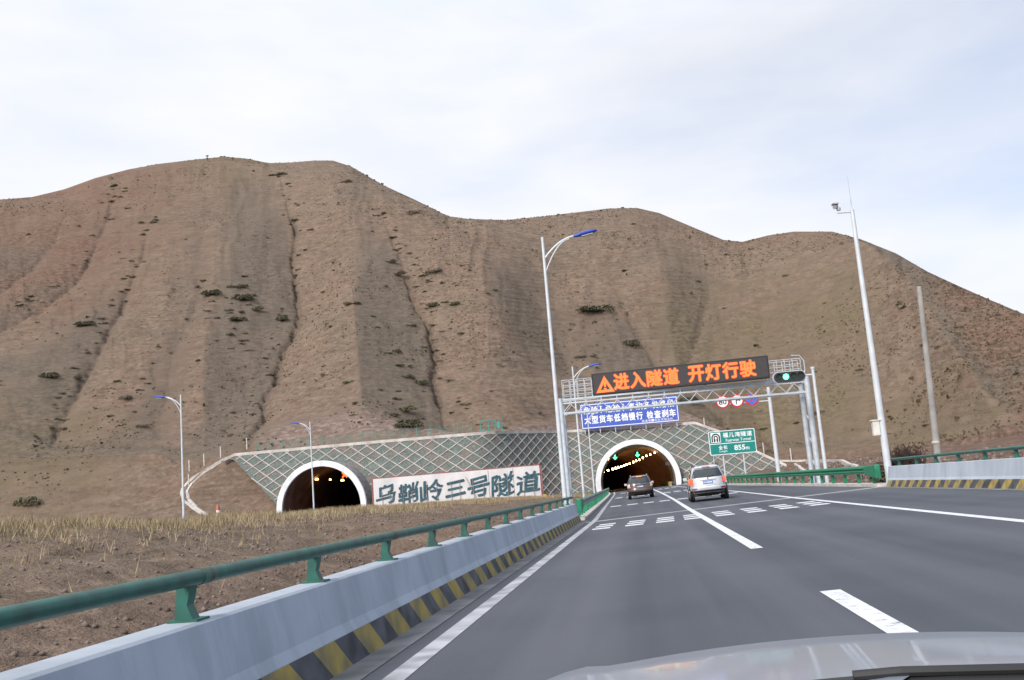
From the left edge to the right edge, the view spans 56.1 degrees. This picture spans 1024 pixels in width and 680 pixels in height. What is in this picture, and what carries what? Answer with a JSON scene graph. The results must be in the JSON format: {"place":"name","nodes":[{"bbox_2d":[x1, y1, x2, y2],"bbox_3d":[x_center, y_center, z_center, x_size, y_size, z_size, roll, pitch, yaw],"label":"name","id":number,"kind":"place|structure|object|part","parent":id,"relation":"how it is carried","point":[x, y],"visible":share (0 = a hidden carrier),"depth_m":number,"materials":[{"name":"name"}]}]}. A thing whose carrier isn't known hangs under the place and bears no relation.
{"place":"outdoors","nodes":[
{"label":"outdoors","id":0,"kind":"place"},
{"bbox_2d":[0,495,573,595],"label":"dry grass","id":1,"kind":"structure","parent":0,"point":[195,522],"depth_m":36.24,"materials":[{"name":"beige plant"}]},
{"bbox_2d":[418,492,591,502],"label":"yellow grass","id":2,"kind":"structure","parent":0,"point":[574,495],"depth_m":114.45,"materials":[{"name":"plant"}]},
{"bbox_2d":[0,157,1023,671],"bbox_3d":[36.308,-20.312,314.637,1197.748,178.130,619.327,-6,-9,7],"label":"hillside","id":3,"kind":"structure","parent":0,"point":[762,303],"depth_m":195.64,"materials":[{"name":"soil"}]},
{"bbox_2d":[12,496,43,506],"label":"shrub","id":4,"kind":"object","parent":3,"relation":"on","point":[23,502],"visible":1,"depth_m":152.69,"materials":[{"name":"green plant"}]},
{"bbox_2d":[39,372,59,377],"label":"shrub","id":5,"kind":"object","parent":3,"relation":"on","point":[47,375],"visible":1,"depth_m":191.18,"materials":[{"name":"green plant"}]},
{"bbox_2d":[74,374,83,379],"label":"shrub","id":6,"kind":"object","parent":3,"relation":"on","point":[78,376],"visible":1,"depth_m":192.09,"materials":[{"name":"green plant"}]},
{"bbox_2d":[72,321,96,326],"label":"shrub","id":7,"kind":"object","parent":3,"relation":"on","point":[84,323],"visible":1,"depth_m":212.45,"materials":[{"name":"green plant"}]},
{"bbox_2d":[117,395,131,400],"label":"shrub","id":8,"kind":"object","parent":3,"relation":"on","point":[125,397],"visible":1,"depth_m":183.22,"materials":[{"name":"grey plant"}]},
{"bbox_2d":[135,424,148,427],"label":"shrub","id":9,"kind":"object","parent":3,"relation":"on","point":[144,425],"visible":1,"depth_m":174.11,"materials":[{"name":"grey plant"}]},
{"bbox_2d":[154,395,184,519],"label":"street lamp","id":10,"kind":"object","parent":3,"relation":"on","point":[183,499],"visible":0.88,"depth_m":81.92,"materials":[{"name":"metal"}]},
{"bbox_2d":[180,457,225,515],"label":"drain channel","id":11,"kind":"object","parent":3,"relation":"on","point":[197,509],"visible":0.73,"depth_m":142.63,"materials":[{"name":"concrete"}]},
{"bbox_2d":[200,289,222,296],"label":"shrub","id":12,"kind":"object","parent":3,"relation":"on","point":[211,292],"visible":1,"depth_m":225.00,"materials":[{"name":"green plant"}]},
{"bbox_2d":[226,284,246,287],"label":"shrub","id":13,"kind":"object","parent":3,"relation":"on","point":[238,286],"visible":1,"depth_m":229.14,"materials":[{"name":"green plant"}]},
{"bbox_2d":[228,316,247,321],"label":"shrub","id":14,"kind":"object","parent":3,"relation":"on","point":[238,318],"visible":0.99,"depth_m":213.97,"materials":[{"name":"green plant"}]},
{"bbox_2d":[231,293,255,299],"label":"shrub","id":15,"kind":"object","parent":3,"relation":"on","point":[246,296],"visible":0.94,"depth_m":223.52,"materials":[{"name":"green plant"}]},
{"bbox_2d":[252,306,264,311],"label":"shrub","id":16,"kind":"object","parent":3,"relation":"on","point":[258,307],"visible":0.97,"depth_m":218.70,"materials":[{"name":"green plant"}]},
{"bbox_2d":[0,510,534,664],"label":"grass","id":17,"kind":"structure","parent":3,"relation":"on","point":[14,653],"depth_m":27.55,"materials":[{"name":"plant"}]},
{"bbox_2d":[268,172,286,175],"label":"shrub","id":18,"kind":"object","parent":3,"relation":"on","point":[278,173],"visible":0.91,"depth_m":323.00,"materials":[{"name":"green plant"}]},
{"bbox_2d":[275,315,288,320],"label":"shrub","id":19,"kind":"object","parent":3,"relation":"on","point":[282,318],"visible":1,"depth_m":217.39,"materials":[{"name":"green plant"}]},
{"bbox_2d":[277,461,370,512],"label":"tunnel portal","id":20,"kind":"object","parent":3,"relation":"on","point":[295,492],"visible":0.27,"depth_m":140.19,"materials":[{"name":"concrete"}]},
{"bbox_2d":[343,301,361,304],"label":"shrub","id":21,"kind":"object","parent":3,"relation":"on","point":[346,303],"visible":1,"depth_m":206.10,"materials":[{"name":"green plant"}]},
{"bbox_2d":[394,270,407,276],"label":"shrub","id":22,"kind":"object","parent":3,"relation":"on","point":[400,272],"visible":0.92,"depth_m":226.99,"materials":[{"name":"green plant"}]},
{"bbox_2d":[393,418,423,427],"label":"shrub","id":23,"kind":"object","parent":3,"relation":"on","point":[402,423],"visible":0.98,"depth_m":148.38,"materials":[{"name":"green plant"}]},
{"bbox_2d":[399,405,418,413],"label":"shrub","id":24,"kind":"object","parent":3,"relation":"on","point":[410,407],"visible":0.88,"depth_m":160.23,"materials":[{"name":"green plant"}]},
{"bbox_2d":[406,210,423,213],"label":"shrub","id":25,"kind":"object","parent":3,"relation":"on","point":[412,211],"visible":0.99,"depth_m":268.05,"materials":[{"name":"grey plant"}]},
{"bbox_2d":[414,379,428,384],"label":"shrub","id":26,"kind":"object","parent":3,"relation":"on","point":[420,382],"visible":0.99,"depth_m":175.69,"materials":[{"name":"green plant"}]},
{"bbox_2d":[427,302,439,307],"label":"shrub","id":27,"kind":"object","parent":3,"relation":"on","point":[432,304],"visible":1,"depth_m":208.87,"materials":[{"name":"green plant"}]},
{"bbox_2d":[425,268,442,273],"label":"shrub","id":28,"kind":"object","parent":3,"relation":"on","point":[433,271],"visible":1,"depth_m":224.25,"materials":[{"name":"green plant"}]},
{"bbox_2d":[371,464,543,505],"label":"name board","id":29,"kind":"object","parent":3,"relation":"on","point":[517,481],"visible":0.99,"depth_m":129.65,"materials":[{"name":"stone"}]},
{"bbox_2d":[212,422,786,504],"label":"retaining wall","id":30,"kind":"structure","parent":3,"relation":"on","point":[685,445],"depth_m":142.38,"materials":[{"name":"concrete"}]},
{"bbox_2d":[256,423,471,450],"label":"fence","id":31,"kind":"object","parent":30,"relation":"on","point":[360,437],"visible":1,"depth_m":142.52,"materials":[{"name":"green metal"}]},
{"bbox_2d":[480,419,502,432],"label":"mesh fence","id":32,"kind":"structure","parent":30,"relation":"on","point":[498,424],"depth_m":140.73,"materials":[{"name":"green metal"}]},
{"bbox_2d":[0,156,1023,504],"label":"dry tufts","id":33,"kind":"object","parent":3,"relation":"on","point":[960,376],"visible":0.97,"depth_m":186.04,"materials":[{"name":"brown plant"}]},
{"bbox_2d":[541,229,596,505],"bbox_3d":[2.905,1.440,41.215,2.673,12.553,0.480,-6,-9,7],"label":"street lamp","id":34,"kind":"object","parent":3,"relation":"on","point":[556,401],"visible":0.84,"depth_m":41.41,"materials":[{"name":"metal"}]},
{"bbox_2d":[572,363,600,497],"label":"street lamp","id":35,"kind":"object","parent":3,"relation":"on","point":[578,435],"visible":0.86,"depth_m":79.67,"materials":[{"name":"metal"}]},
{"bbox_2d":[587,413,594,492],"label":"street lamp","id":36,"kind":"object","parent":3,"relation":"on","point":[590,452],"visible":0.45,"depth_m":117.94,"materials":[{"name":"metal"}]},
{"bbox_2d":[576,304,614,313],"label":"shrub","id":37,"kind":"object","parent":3,"relation":"on","point":[587,308],"visible":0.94,"depth_m":216.19,"materials":[{"name":"green plant"}]},
{"bbox_2d":[623,339,640,345],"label":"shrub","id":38,"kind":"object","parent":3,"relation":"on","point":[630,343],"visible":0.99,"depth_m":204.93,"materials":[{"name":"green plant"}]},
{"bbox_2d":[596,439,681,492],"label":"tunnel portal","id":39,"kind":"object","parent":3,"relation":"on","point":[659,465],"visible":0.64,"depth_m":171.06,"materials":[{"name":"concrete"}]},
{"bbox_2d":[612,454,617,459],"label":"lane signal","id":40,"kind":"object","parent":39,"relation":"hanging from","point":[615,457],"visible":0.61,"depth_m":154.09,"materials":[{"name":"metal"}]},
{"bbox_2d":[634,451,640,457],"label":"lane signal","id":41,"kind":"object","parent":39,"relation":"hanging from","point":[637,454],"visible":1,"depth_m":153.69,"materials":[{"name":"metal"}]},
{"bbox_2d":[678,396,698,401],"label":"shrub","id":42,"kind":"object","parent":3,"relation":"on","point":[695,398],"visible":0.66,"depth_m":172.70,"materials":[{"name":"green plant"}]},
{"bbox_2d":[558,355,820,503],"bbox_3d":[10.794,5.882,59.626,15.850,8.526,2.600,-6,-9,7],"label":"sign gantry","id":43,"kind":"object","parent":3,"relation":"on","point":[801,392],"visible":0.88,"depth_m":59.48,"materials":[{"name":"metal"}]},
{"bbox_2d":[579,396,679,433],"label":"warning sign","id":44,"kind":"object","parent":43,"relation":"attached to","point":[645,416],"visible":0.81,"depth_m":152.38,"materials":[{"name":"metal"}]},
{"bbox_2d":[591,355,769,395],"bbox_3d":[10.305,2.220,59.242,10.800,1.380,0.371,-7,-9,13],"label":"message board","id":45,"kind":"object","parent":43,"relation":"attached to","point":[691,374],"visible":1,"depth_m":59.04,"materials":[{"name":"black metal"}]},
{"bbox_2d":[712,387,781,481],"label":"sign post","id":46,"kind":"object","parent":3,"relation":"on","point":[775,447],"visible":0.65,"depth_m":73.64,"materials":[{"name":"silver metal"}]},
{"bbox_2d":[716,395,728,408],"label":"speed limit sign","id":47,"kind":"object","parent":46,"relation":"hanging from","point":[722,404],"visible":0.66,"depth_m":74.43,"materials":[{"name":"white metal"}]},
{"bbox_2d":[730,394,743,406],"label":"no overtaking sign","id":48,"kind":"object","parent":46,"relation":"attached to","point":[736,403],"visible":0.71,"depth_m":74.29,"materials":[{"name":"white metal"}]},
{"bbox_2d":[745,393,757,405],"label":"no stopping sign","id":49,"kind":"object","parent":46,"relation":"hanging from","point":[752,402],"visible":0.72,"depth_m":74.16,"materials":[{"name":"blue metal"}]},
{"bbox_2d":[772,367,828,482],"bbox_3d":[16.552,4.985,55.039,2.432,6.772,0.450,-6,-9,7],"label":"traffic light","id":50,"kind":"object","parent":3,"relation":"on","point":[789,376],"visible":0.99,"depth_m":55.38,"materials":[{"name":"metal"}]},
{"bbox_2d":[779,459,857,469],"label":"drain channel","id":51,"kind":"object","parent":3,"relation":"on","point":[844,462],"visible":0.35,"depth_m":112.14,"materials":[{"name":"concrete"}]},
{"bbox_2d":[862,453,892,482],"bbox_3d":[16.779,5.968,43.769,1.690,1.559,1.948,-13,-12,42],"label":"shrub","id":52,"kind":"object","parent":3,"relation":"on","point":[882,479],"visible":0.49,"depth_m":43.60,"materials":[{"name":"green plant"}]},
{"bbox_2d":[735,445,1023,482],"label":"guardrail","id":53,"kind":"object","parent":3,"relation":"on","point":[993,456],"visible":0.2,"depth_m":62.46,"materials":[{"name":"green metal"}]},
{"bbox_2d":[879,442,938,470],"bbox_3d":[17.742,5.540,43.195,2.224,1.954,2.047,-2,-9,-14],"label":"dry weed","id":54,"kind":"object","parent":3,"relation":"on","point":[905,452],"visible":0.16,"depth_m":42.95,"materials":[{"name":"brown plant"}]},
{"bbox_2d":[917,286,941,462],"bbox_3d":[19.954,1.922,45.955,0.610,9.150,0.361,-6,-9,7],"label":"utility pole","id":55,"kind":"object","parent":3,"relation":"on","point":[933,416],"visible":0.83,"depth_m":45.85,"materials":[{"name":"concrete"}]},
{"bbox_2d":[0,0,1023,313],"label":"sky","id":56,"kind":"structure","parent":0,"point":[732,120],"materials":[{"name":"white"}]},
{"bbox_2d":[361,485,1023,679],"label":"road","id":57,"kind":"structure","parent":0,"point":[619,592],"depth_m":11.12,"materials":[{"name":"grey asphalt"}]},
{"bbox_2d":[0,496,588,679],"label":"bridge barrier","id":58,"kind":"object","parent":57,"relation":"on","point":[359,622],"visible":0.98,"depth_m":7.69,"materials":[{"name":"concrete"}]},
{"bbox_2d":[382,492,614,679],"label":"edge line","id":59,"kind":"object","parent":57,"relation":"on","point":[407,668],"visible":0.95,"depth_m":10.27,"materials":[{"name":"paint"}]},
{"bbox_2d":[580,492,610,520],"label":"kerb strip","id":60,"kind":"object","parent":57,"relation":"on","point":[586,515],"visible":0.44,"depth_m":51.42,"materials":[{"name":"concrete"}]},
{"bbox_2d":[576,488,608,516],"bbox_3d":[7.582,13.123,80.898,0.356,1.058,83.569,-6,-9,6],"label":"guardrail","id":61,"kind":"object","parent":60,"relation":"on","point":[585,504],"visible":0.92,"depth_m":51.46,"materials":[{"name":"green metal"}]},
{"bbox_2d":[624,473,653,499],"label":"suv","id":62,"kind":"object","parent":57,"relation":"on","point":[637,485],"visible":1,"depth_m":72.00,"materials":[{"name":"brown paint"}]},
{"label":"rear window","id":63,"kind":"part","parent":62,"relation":"part of","materials":[{"name":"grey glass"}]},
{"bbox_2d":[683,462,728,501],"bbox_3d":[9.852,7.205,48.775,2.220,1.801,4.531,-8,-9,8],"label":"suv","id":64,"kind":"object","parent":57,"relation":"on","point":[706,480],"visible":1,"depth_m":46.84,"materials":[{"name":"silver metal"}]},
{"bbox_3d":[9.512,6.502,46.964,1.510,0.412,0.356,-8,-9,8],"label":"rear window","id":65,"kind":"part","parent":64,"relation":"part of","materials":[{"name":"grey glass"}]},
{"bbox_2d":[653,489,762,548],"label":"lane divider line","id":66,"kind":"object","parent":57,"relation":"on","point":[743,540],"visible":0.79,"depth_m":21.89,"materials":[{"name":"paint"}]},
{"bbox_2d":[592,487,829,529],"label":"slow down bars","id":67,"kind":"object","parent":57,"relation":"on","point":[702,517],"visible":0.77,"depth_m":30.95,"materials":[{"name":"paint"}]},
{"bbox_2d":[708,428,756,481],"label":"direction sign","id":68,"kind":"object","parent":57,"relation":"on","point":[725,442],"visible":1,"depth_m":89.56,"materials":[{"name":"green metal"}]},
{"bbox_2d":[586,486,885,522],"bbox_3d":[8.831,6.450,37.695,13.216,0.410,0.798,-3,-9,-11],"label":"expansion joint","id":69,"kind":"object","parent":57,"relation":"on","point":[737,504],"visible":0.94,"depth_m":37.68,"materials":[{"name":"metal"}]},
{"bbox_2d":[682,483,886,486],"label":"kerb strip","id":70,"kind":"object","parent":57,"relation":"on","point":[833,484],"visible":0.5,"depth_m":49.70,"materials":[{"name":"concrete"}]},
{"bbox_2d":[683,464,880,483],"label":"guardrail","id":71,"kind":"object","parent":70,"relation":"on","point":[873,472],"visible":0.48,"depth_m":50.94,"materials":[{"name":"green metal"}]},
{"bbox_2d":[547,632,1023,679],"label":"silver car","id":72,"kind":"object","parent":57,"relation":"on","point":[947,656],"visible":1,"depth_m":1.51,"materials":[{"name":"paint"}]},
{"bbox_2d":[676,486,1023,521],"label":"edge line","id":73,"kind":"object","parent":57,"relation":"on","point":[989,517],"visible":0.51,"depth_m":20.80,"materials":[{"name":"paint"}]},
{"bbox_2d":[831,176,891,482],"bbox_3d":[14.856,-0.382,40.870,0.974,13.660,0.345,-6,-9,7],"label":"camera pole","id":74,"kind":"object","parent":57,"relation":"on","point":[878,425],"visible":0.95,"depth_m":40.53,"materials":[{"name":"metal"}]},
{"bbox_2d":[820,589,917,632],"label":"lane dashes","id":75,"kind":"object","parent":57,"relation":"on","point":[886,623],"visible":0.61,"depth_m":7.84,"materials":[{"name":"paint"}]},
{"bbox_2d":[885,445,1023,489],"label":"bridge barrier","id":76,"kind":"object","parent":57,"relation":"on","point":[985,473],"visible":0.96,"depth_m":29.45,"materials":[{"name":"concrete"}]},
{"label":"side road","id":77,"kind":"structure","parent":0,"visible":0},
{"bbox_2d":[292,422,314,508],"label":"street lamp","id":78,"kind":"object","parent":77,"relation":"on","point":[311,460],"visible":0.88,"depth_m":118.39,"materials":[{"name":"metal"}]}
]}

